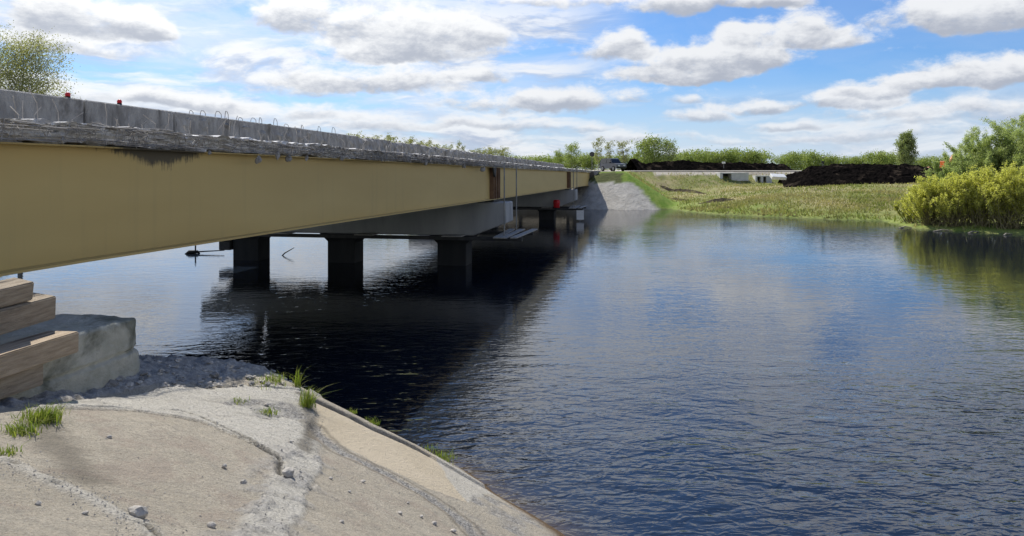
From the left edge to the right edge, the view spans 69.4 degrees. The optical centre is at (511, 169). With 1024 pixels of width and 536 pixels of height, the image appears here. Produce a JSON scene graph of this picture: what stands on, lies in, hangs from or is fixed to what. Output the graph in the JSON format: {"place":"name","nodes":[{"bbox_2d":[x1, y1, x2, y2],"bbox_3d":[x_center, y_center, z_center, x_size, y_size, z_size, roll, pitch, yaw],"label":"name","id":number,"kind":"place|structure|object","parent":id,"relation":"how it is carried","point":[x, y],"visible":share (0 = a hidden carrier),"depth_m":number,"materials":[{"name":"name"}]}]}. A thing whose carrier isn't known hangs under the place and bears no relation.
{"place":"outdoors","nodes":[
{"label":"outdoors","id":0,"kind":"place"},
{"bbox_2d":[0,354,564,535],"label":"concrete slope","id":1,"kind":"structure","parent":0,"point":[102,465],"depth_m":7.09,"materials":[{"name":"concrete"}]},
{"bbox_2d":[0,441,28,456],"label":"grass tuft","id":2,"kind":"object","parent":1,"relation":"on","point":[8,451],"visible":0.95,"depth_m":5.51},
{"bbox_2d":[0,364,42,399],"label":"timber beam","id":3,"kind":"structure","parent":1,"relation":"on","point":[22,381],"depth_m":7.29,"materials":[{"name":"wood"}]},
{"bbox_2d":[0,331,78,378],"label":"timber beam","id":4,"kind":"structure","parent":3,"relation":"on","point":[23,354],"depth_m":7.45,"materials":[{"name":"wood"}]},
{"bbox_2d":[1,416,48,437],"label":"grass tuft","id":5,"kind":"object","parent":1,"relation":"on","point":[20,427],"visible":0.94,"depth_m":6.11,"materials":[{"name":"plant"}]},
{"bbox_2d":[11,400,78,425],"bbox_3d":[-4.197,2.181,6.591,0.586,0.157,0.610,0,0,0],"label":"grass tuft","id":6,"kind":"object","parent":1,"relation":"on","point":[43,414],"visible":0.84,"depth_m":6.59,"materials":[{"name":"plant"}]},
{"bbox_2d":[0,314,139,398],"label":"concrete block","id":7,"kind":"structure","parent":1,"relation":"on","point":[104,354],"depth_m":8.63,"materials":[{"name":"concrete"}]},
{"bbox_2d":[104,379,118,386],"bbox_3d":[-4.779,2.551,8.822,0.174,0.109,0.171,0,0,-25],"label":"stone","id":8,"kind":"object","parent":1,"relation":"on","point":[110,383],"visible":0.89,"depth_m":8.77,"materials":[{"name":"stone"}]},
{"bbox_2d":[125,382,133,386],"bbox_3d":[-4.630,2.609,8.941,0.105,0.067,0.122,0,0,-9],"label":"stone","id":9,"kind":"object","parent":1,"relation":"on","point":[130,384],"visible":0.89,"depth_m":8.92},
{"bbox_2d":[128,505,147,518],"bbox_3d":[-2.413,2.226,4.776,0.124,0.108,0.090,0,0,38],"label":"stone","id":10,"kind":"object","parent":1,"relation":"on","point":[141,512],"visible":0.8,"depth_m":4.75,"materials":[{"name":"stone"}]},
{"bbox_2d":[207,522,215,527],"bbox_3d":[-2.038,2.416,5.013,0.053,0.050,0.052,0,0,31],"label":"stone","id":11,"kind":"object","parent":1,"relation":"on","point":[211,524],"visible":0.98,"depth_m":5.00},
{"bbox_2d":[209,371,220,377],"bbox_3d":[-4.117,2.851,10.291,0.124,0.081,0.153,0,0,32],"label":"stone","id":12,"kind":"object","parent":1,"relation":"on","point":[214,374],"visible":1,"depth_m":10.24,"materials":[{"name":"stone"}]},
{"bbox_2d":[234,396,249,404],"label":"grass tuft","id":13,"kind":"object","parent":1,"relation":"on","point":[241,400],"visible":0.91,"depth_m":9.46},
{"bbox_2d":[254,407,277,416],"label":"grass tuft","id":14,"kind":"object","parent":1,"relation":"on","point":[268,410],"visible":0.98,"depth_m":9.23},
{"bbox_2d":[0,380,532,535],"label":"grit","id":15,"kind":"object","parent":1,"relation":"on","point":[202,476],"visible":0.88,"depth_m":5.90,"materials":[{"name":"gravel"}]},
{"bbox_2d":[249,373,285,390],"bbox_3d":[-3.604,3.013,10.652,0.836,0.091,0.906,0,0,0],"label":"grass tuft","id":16,"kind":"object","parent":1,"relation":"on","point":[266,378],"visible":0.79,"depth_m":10.61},
{"bbox_2d":[261,370,287,382],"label":"grass tuft","id":17,"kind":"object","parent":1,"relation":"on","point":[275,380],"visible":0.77,"depth_m":10.83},
{"bbox_2d":[282,467,293,477],"bbox_3d":[-2.082,2.823,6.883,0.101,0.083,0.114,0,0,11],"label":"stone","id":18,"kind":"object","parent":1,"relation":"on","point":[287,472],"visible":1,"depth_m":6.85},
{"bbox_2d":[273,367,308,387],"bbox_3d":[-3.291,3.071,10.822,0.541,0.339,0.653,0,0,19],"label":"grass tuft","id":19,"kind":"object","parent":1,"relation":"on","point":[298,383],"visible":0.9,"depth_m":10.94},
{"bbox_2d":[286,382,338,408],"bbox_3d":[-2.780,3.099,10.178,0.772,0.297,0.581,0,0,21],"label":"grass tuft","id":20,"kind":"object","parent":1,"relation":"on","point":[308,403],"visible":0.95,"depth_m":10.09,"materials":[{"name":"plant"}]},
{"bbox_2d":[365,417,378,425],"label":"grass tuft","id":21,"kind":"object","parent":1,"relation":"on","point":[373,421],"visible":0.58,"depth_m":10.82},
{"bbox_2d":[421,442,441,454],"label":"grass tuft","id":22,"kind":"object","parent":1,"relation":"on","point":[427,448],"visible":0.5,"depth_m":11.61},
{"bbox_2d":[435,446,459,462],"bbox_3d":[-1.057,4.536,11.737,0.518,0.165,0.504,0,0,-14],"label":"grass tuft","id":23,"kind":"object","parent":1,"relation":"on","point":[444,457],"visible":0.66,"depth_m":11.74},
{"bbox_2d":[377,132,390,141],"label":"birch tree","id":24,"kind":"object","parent":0,"point":[387,136],"visible":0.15,"depth_m":197.10,"materials":[{"name":"green plant"}]},
{"bbox_2d":[0,209,1023,535],"bbox_3d":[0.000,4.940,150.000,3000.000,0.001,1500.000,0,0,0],"label":"water","id":25,"kind":"structure","parent":0,"point":[638,373],"depth_m":19.95,"materials":[{"name":"liquid"}]},
{"bbox_2d":[185,245,224,253],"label":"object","id":26,"kind":"object","parent":25,"relation":"in","point":[195,251],"visible":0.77,"depth_m":43.30,"materials":[{"name":"metal"}]},
{"bbox_2d":[233,201,512,265],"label":"bridge pier","id":27,"kind":"structure","parent":25,"relation":"in","point":[475,219],"depth_m":38.09,"materials":[{"name":"concrete"}]},
{"bbox_2d":[219,240,232,249],"bbox_3d":[-15.557,4.115,40.613,0.750,0.550,1.000,0,0,11],"label":"steel box","id":28,"kind":"object","parent":27,"relation":"attached to","point":[226,245],"visible":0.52,"depth_m":40.17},
{"bbox_2d":[0,87,591,275],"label":"bridge","id":29,"kind":"structure","parent":27,"relation":"on","point":[82,181],"depth_m":13.83,"materials":[{"name":"paint"}]},
{"bbox_2d":[255,163,537,240],"bbox_3d":[-7.390,1.614,39.488,16.918,3.832,5.300,0,0,11],"label":"hanging scaffold","id":30,"kind":"object","parent":29,"relation":"hanging from","point":[504,235],"visible":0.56,"depth_m":37.58,"materials":[{"name":"metal"}]},
{"bbox_2d":[513,170,587,209],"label":"hanging scaffold","id":31,"kind":"object","parent":29,"relation":"hanging from","point":[574,207],"visible":0.51,"depth_m":71.63,"materials":[{"name":"metal"}]},
{"bbox_2d":[553,200,559,207],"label":"drum","id":32,"kind":"object","parent":31,"relation":"on","point":[556,203],"visible":1,"depth_m":70.88,"materials":[{"name":"red plastic"}]},
{"bbox_2d":[500,189,577,219],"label":"bridge pier","id":33,"kind":"structure","parent":25,"relation":"in","point":[546,199],"depth_m":72.43,"materials":[{"name":"concrete"}]},
{"bbox_2d":[577,210,583,220],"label":"water gauge","id":34,"kind":"object","parent":25,"relation":"in","point":[580,215],"visible":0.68,"depth_m":70.31,"materials":[{"name":"grey metal"}]},
{"bbox_2d":[0,0,1023,168],"label":"sky","id":35,"kind":"structure","parent":0,"point":[527,77],"materials":[{"name":"blue"}]},
{"bbox_2d":[599,158,626,170],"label":"parked car","id":36,"kind":"object","parent":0,"point":[612,164],"visible":1,"depth_m":105.86,"materials":[{"name":"grey paint"}]},
{"bbox_2d":[723,170,801,170],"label":"gravel road","id":37,"kind":"structure","parent":0,"point":[762,170],"depth_m":130.10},
{"bbox_2d":[563,169,1023,234],"bbox_3d":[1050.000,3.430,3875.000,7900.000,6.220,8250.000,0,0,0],"label":"meadow","id":38,"kind":"structure","parent":0,"point":[618,190],"depth_m":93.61,"materials":[{"name":"plant"}]},
{"bbox_2d":[386,133,403,142],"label":"birch tree","id":39,"kind":"object","parent":38,"relation":"on","point":[393,138],"visible":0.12,"depth_m":199.39,"materials":[{"name":"green plant"}]},
{"bbox_2d":[404,135,422,144],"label":"birch tree","id":40,"kind":"object","parent":38,"relation":"on","point":[410,141],"visible":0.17,"depth_m":180.15,"materials":[{"name":"green plant"}]},
{"bbox_2d":[419,137,433,146],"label":"birch tree","id":41,"kind":"object","parent":38,"relation":"on","point":[428,144],"visible":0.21,"depth_m":186.98,"materials":[{"name":"green plant"}]},
{"bbox_2d":[456,141,465,150],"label":"birch tree","id":42,"kind":"object","parent":38,"relation":"on","point":[459,146],"visible":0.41,"depth_m":200.02,"materials":[{"name":"green plant"}]},
{"bbox_2d":[477,147,494,154],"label":"birch tree","id":43,"kind":"object","parent":38,"relation":"on","point":[485,150],"visible":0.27,"depth_m":203.01,"materials":[{"name":"green plant"}]},
{"bbox_2d":[489,147,507,155],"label":"birch tree","id":44,"kind":"object","parent":38,"relation":"on","point":[496,150],"visible":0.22,"depth_m":215.27,"materials":[{"name":"green plant"}]},
{"bbox_2d":[497,146,511,156],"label":"birch tree","id":45,"kind":"object","parent":38,"relation":"on","point":[503,153],"visible":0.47,"depth_m":204.00,"materials":[{"name":"green plant"}]},
{"bbox_2d":[539,154,558,163],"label":"shrub","id":46,"kind":"object","parent":38,"relation":"on","point":[548,160],"visible":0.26,"depth_m":207.43,"materials":[{"name":"green plant"}]},
{"bbox_2d":[551,150,564,164],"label":"broadleaf tree","id":47,"kind":"object","parent":38,"relation":"on","point":[559,157],"visible":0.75,"depth_m":167.92,"materials":[{"name":"green plant"}]},
{"bbox_2d":[558,156,577,168],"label":"shrub","id":48,"kind":"object","parent":38,"relation":"on","point":[565,162],"visible":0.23,"depth_m":194.48,"materials":[{"name":"green plant"}]},
{"bbox_2d":[558,141,583,168],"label":"broadleaf tree","id":49,"kind":"object","parent":38,"relation":"on","point":[571,152],"visible":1,"depth_m":164.67,"materials":[{"name":"green plant"}]},
{"bbox_2d":[565,155,582,168],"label":"shrub","id":50,"kind":"object","parent":38,"relation":"on","point":[579,165],"visible":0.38,"depth_m":194.00,"materials":[{"name":"green plant"}]},
{"bbox_2d":[577,152,594,169],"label":"shrub","id":51,"kind":"object","parent":38,"relation":"on","point":[585,158],"visible":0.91,"depth_m":188.86,"materials":[{"name":"green plant"}]},
{"bbox_2d":[586,153,602,169],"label":"shrub","id":52,"kind":"object","parent":38,"relation":"on","point":[592,163],"visible":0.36,"depth_m":190.03,"materials":[{"name":"green plant"}]},
{"bbox_2d":[589,171,599,177],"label":"abutment","id":53,"kind":"object","parent":38,"relation":"on","point":[592,173],"visible":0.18,"depth_m":99.26,"materials":[{"name":"concrete"}]},
{"bbox_2d":[592,137,605,170],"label":"birch tree","id":54,"kind":"object","parent":38,"relation":"on","point":[597,144],"visible":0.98,"depth_m":159.82,"materials":[{"name":"green plant"}]},
{"bbox_2d":[592,155,606,169],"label":"shrub","id":55,"kind":"object","parent":38,"relation":"on","point":[596,162],"visible":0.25,"depth_m":183.19,"materials":[{"name":"green plant"}]},
{"bbox_2d":[603,141,614,157],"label":"birch tree","id":56,"kind":"object","parent":38,"relation":"on","point":[608,153],"visible":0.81,"depth_m":164.72,"materials":[{"name":"green plant"}]},
{"bbox_2d":[614,154,626,169],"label":"shrub","id":57,"kind":"object","parent":38,"relation":"on","point":[621,161],"visible":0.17,"depth_m":185.06,"materials":[{"name":"green plant"}]},
{"bbox_2d":[612,140,632,162],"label":"birch tree","id":58,"kind":"object","parent":38,"relation":"on","point":[622,151],"visible":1,"depth_m":162.85,"materials":[{"name":"green plant"}]},
{"bbox_2d":[628,133,656,163],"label":"broadleaf tree","id":59,"kind":"object","parent":38,"relation":"on","point":[643,152],"visible":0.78,"depth_m":171.41,"materials":[{"name":"green plant"}]},
{"bbox_2d":[638,136,667,161],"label":"broadleaf tree","id":60,"kind":"object","parent":38,"relation":"on","point":[657,145],"visible":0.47,"depth_m":174.39,"materials":[{"name":"green plant"}]},
{"bbox_2d":[656,136,680,160],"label":"broadleaf tree","id":61,"kind":"object","parent":38,"relation":"on","point":[669,145],"visible":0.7,"depth_m":171.58,"materials":[{"name":"green plant"}]},
{"bbox_2d":[674,154,690,159],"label":"shrub","id":62,"kind":"object","parent":38,"relation":"on","point":[679,158],"visible":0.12,"depth_m":185.33,"materials":[{"name":"green plant"}]},
{"bbox_2d":[659,185,706,193],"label":"soil heap","id":63,"kind":"object","parent":38,"relation":"on","point":[679,190],"visible":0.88,"depth_m":107.90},
{"bbox_2d":[677,149,697,161],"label":"broadleaf tree","id":64,"kind":"object","parent":38,"relation":"on","point":[685,153],"visible":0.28,"depth_m":223.83,"materials":[{"name":"green plant"}]},
{"bbox_2d":[687,145,718,162],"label":"broadleaf tree","id":65,"kind":"object","parent":38,"relation":"on","point":[706,155],"visible":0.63,"depth_m":217.15,"materials":[{"name":"green plant"}]},
{"bbox_2d":[624,158,792,170],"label":"soil heap","id":66,"kind":"object","parent":38,"relation":"on","point":[633,164],"visible":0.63,"depth_m":152.41,"materials":[{"name":"soil"}]},
{"bbox_2d":[698,198,733,203],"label":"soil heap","id":67,"kind":"object","parent":38,"relation":"on","point":[719,200],"visible":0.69,"depth_m":91.16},
{"bbox_2d":[705,151,726,162],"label":"broadleaf tree","id":68,"kind":"object","parent":38,"relation":"on","point":[717,155],"visible":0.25,"depth_m":220.72,"materials":[{"name":"green plant"}]},
{"bbox_2d":[713,148,738,162],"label":"broadleaf tree","id":69,"kind":"object","parent":38,"relation":"on","point":[725,157],"visible":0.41,"depth_m":221.27,"materials":[{"name":"green plant"}]},
{"bbox_2d":[716,148,739,162],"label":"broadleaf tree","id":70,"kind":"object","parent":38,"relation":"on","point":[731,151],"visible":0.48,"depth_m":222.04,"materials":[{"name":"green plant"}]},
{"bbox_2d":[715,173,748,180],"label":"precast box","id":71,"kind":"object","parent":38,"relation":"on","point":[739,176],"visible":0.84,"depth_m":118.07,"materials":[{"name":"concrete"}]},
{"bbox_2d":[723,146,743,161],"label":"broadleaf tree","id":72,"kind":"object","parent":38,"relation":"on","point":[734,151],"visible":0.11,"depth_m":225.01,"materials":[{"name":"green plant"}]},
{"bbox_2d":[729,147,758,162],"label":"broadleaf tree","id":73,"kind":"object","parent":38,"relation":"on","point":[742,155],"visible":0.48,"depth_m":219.24,"materials":[{"name":"green plant"}]},
{"bbox_2d":[738,147,764,163],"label":"broadleaf tree","id":74,"kind":"object","parent":38,"relation":"on","point":[750,156],"visible":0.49,"depth_m":218.35,"materials":[{"name":"green plant"}]},
{"bbox_2d":[747,150,771,163],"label":"broadleaf tree","id":75,"kind":"object","parent":38,"relation":"on","point":[763,160],"visible":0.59,"depth_m":217.66,"materials":[{"name":"green plant"}]},
{"bbox_2d":[752,176,771,182],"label":"precast box","id":76,"kind":"object","parent":38,"relation":"on","point":[767,179],"visible":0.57,"depth_m":119.03,"materials":[{"name":"concrete"}]},
{"bbox_2d":[758,148,777,163],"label":"broadleaf tree","id":77,"kind":"object","parent":38,"relation":"on","point":[764,151],"visible":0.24,"depth_m":229.08,"materials":[{"name":"green plant"}]},
{"bbox_2d":[769,173,786,179],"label":"concrete slab","id":78,"kind":"structure","parent":38,"relation":"on","point":[778,176],"depth_m":107.53,"materials":[{"name":"white paint"}]},
{"bbox_2d":[772,156,791,167],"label":"broadleaf tree","id":79,"kind":"object","parent":38,"relation":"on","point":[778,161],"visible":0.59,"depth_m":243.85,"materials":[{"name":"green plant"}]},
{"bbox_2d":[783,149,807,169],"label":"broadleaf tree","id":80,"kind":"object","parent":38,"relation":"on","point":[795,158],"visible":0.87,"depth_m":242.89,"materials":[{"name":"green plant"}]},
{"bbox_2d":[793,149,819,169],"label":"broadleaf tree","id":81,"kind":"object","parent":38,"relation":"on","point":[803,153],"visible":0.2,"depth_m":253.94,"materials":[{"name":"green plant"}]},
{"bbox_2d":[800,149,824,169],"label":"broadleaf tree","id":82,"kind":"object","parent":38,"relation":"on","point":[810,159],"visible":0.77,"depth_m":245.28,"materials":[{"name":"green plant"}]},
{"bbox_2d":[813,151,834,165],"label":"broadleaf tree","id":83,"kind":"object","parent":38,"relation":"on","point":[825,158],"visible":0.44,"depth_m":245.54,"materials":[{"name":"green plant"}]},
{"bbox_2d":[824,154,840,164],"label":"broadleaf tree","id":84,"kind":"object","parent":38,"relation":"on","point":[834,157],"visible":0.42,"depth_m":246.62,"materials":[{"name":"green plant"}]},
{"bbox_2d":[831,155,857,163],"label":"broadleaf tree","id":85,"kind":"object","parent":38,"relation":"on","point":[844,160],"visible":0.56,"depth_m":241.17,"materials":[{"name":"green plant"}]},
{"bbox_2d":[851,155,867,163],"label":"broadleaf tree","id":86,"kind":"object","parent":38,"relation":"on","point":[861,157],"visible":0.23,"depth_m":254.93,"materials":[{"name":"green plant"}]},
{"bbox_2d":[778,163,945,186],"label":"soil heap","id":87,"kind":"object","parent":38,"relation":"on","point":[843,174],"visible":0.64,"depth_m":107.59,"materials":[{"name":"soil"}]},
{"bbox_2d":[860,149,880,163],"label":"broadleaf tree","id":88,"kind":"object","parent":38,"relation":"on","point":[870,154],"visible":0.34,"depth_m":246.38,"materials":[{"name":"green plant"}]},
{"bbox_2d":[863,149,893,164],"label":"broadleaf tree","id":89,"kind":"object","parent":38,"relation":"on","point":[882,157],"visible":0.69,"depth_m":242.22,"materials":[{"name":"green plant"}]},
{"bbox_2d":[884,152,899,164],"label":"broadleaf tree","id":90,"kind":"object","parent":38,"relation":"on","point":[892,161],"visible":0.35,"depth_m":251.54,"materials":[{"name":"green plant"}]},
{"bbox_2d":[893,129,918,165],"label":"conical tree","id":91,"kind":"object","parent":38,"relation":"on","point":[906,143],"visible":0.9,"depth_m":149.31,"materials":[{"name":"green plant"}]},
{"bbox_2d":[893,200,918,222],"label":"willow shrub","id":92,"kind":"object","parent":38,"relation":"on","point":[904,214],"visible":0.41,"depth_m":65.73,"materials":[{"name":"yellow plant"}]},
{"bbox_2d":[913,154,931,166],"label":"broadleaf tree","id":93,"kind":"object","parent":38,"relation":"on","point":[919,162],"visible":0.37,"depth_m":193.83,"materials":[{"name":"green plant"}]},
{"bbox_2d":[893,174,953,225],"bbox_3d":[35.323,2.594,62.280,5.062,4.498,5.615,0,0,0],"label":"willow shrub","id":94,"kind":"object","parent":38,"relation":"on","point":[923,211],"visible":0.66,"depth_m":61.93,"materials":[{"name":"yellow plant"}]},
{"bbox_2d":[920,156,937,166],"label":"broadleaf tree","id":95,"kind":"object","parent":38,"relation":"on","point":[931,163],"visible":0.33,"depth_m":196.15,"materials":[{"name":"green plant"}]},
{"bbox_2d":[921,155,942,166],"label":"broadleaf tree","id":96,"kind":"object","parent":38,"relation":"on","point":[934,157],"visible":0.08,"depth_m":200.54,"materials":[{"name":"green plant"}]},
{"bbox_2d":[913,172,982,226],"bbox_3d":[36.166,2.480,60.912,5.035,4.674,4.846,0,0,0],"label":"willow shrub","id":97,"kind":"object","parent":38,"relation":"on","point":[954,214],"visible":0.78,"depth_m":60.26,"materials":[{"name":"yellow plant"}]},
{"bbox_2d":[924,141,978,183],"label":"willow shrub","id":98,"kind":"object","parent":38,"relation":"on","point":[958,165],"visible":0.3,"depth_m":68.08,"materials":[{"name":"green plant"}]},
{"bbox_2d":[942,163,1015,226],"bbox_3d":[38.051,2.079,60.176,5.466,5.206,6.255,0,0,-34],"label":"willow shrub","id":99,"kind":"object","parent":38,"relation":"on","point":[976,216],"visible":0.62,"depth_m":59.20,"materials":[{"name":"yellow plant"}]},
{"bbox_2d":[943,126,1023,177],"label":"willow shrub","id":100,"kind":"object","parent":38,"relation":"on","point":[986,152],"visible":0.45,"depth_m":69.10,"materials":[{"name":"green plant"}]},
{"bbox_2d":[968,160,1023,229],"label":"willow shrub","id":101,"kind":"object","parent":38,"relation":"on","point":[1001,219],"visible":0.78,"depth_m":57.89,"materials":[{"name":"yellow plant"}]},
{"bbox_2d":[975,113,1023,173],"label":"willow shrub","id":102,"kind":"object","parent":38,"relation":"on","point":[1005,142],"visible":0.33,"depth_m":68.86,"materials":[{"name":"green plant"}]},
{"bbox_2d":[998,165,1023,228],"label":"willow shrub","id":103,"kind":"object","parent":38,"relation":"on","point":[1011,200],"visible":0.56,"depth_m":57.16,"materials":[{"name":"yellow plant"}]},
{"bbox_2d":[999,127,1023,172],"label":"willow shrub","id":104,"kind":"object","parent":38,"relation":"on","point":[1017,132],"visible":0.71,"depth_m":66.22,"materials":[{"name":"green plant"}]},
{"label":"near bank","id":105,"kind":"structure","parent":0,"visible":0},
{"bbox_2d":[0,20,85,99],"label":"sparse tree","id":106,"kind":"object","parent":105,"relation":"on","point":[35,85],"visible":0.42,"depth_m":44.69,"materials":[{"name":"green plant"}]},
{"bbox_3d":[-5.522,1.692,5.871,0.311,0.114,3.105,0,0,11],"label":"timber beam","id":107,"kind":"object","parent":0,"visible":0},
{"bbox_2d":[0,293,55,334],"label":"timber beam","id":108,"kind":"structure","parent":107,"relation":"on","point":[37,308],"depth_m":7.71,"materials":[{"name":"wood"}]},
{"bbox_2d":[0,277,33,307],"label":"timber beam","id":109,"kind":"structure","parent":108,"relation":"on","point":[14,290],"depth_m":7.58,"materials":[{"name":"wood"}]},
{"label":"soil heap","id":110,"kind":"object","parent":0,"visible":0},
{"bbox_2d":[939,155,952,167],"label":"excavator","id":111,"kind":"object","parent":110,"relation":"on","point":[941,162],"visible":0.12,"depth_m":126.54,"materials":[{"name":"orange metal"}]}
]}

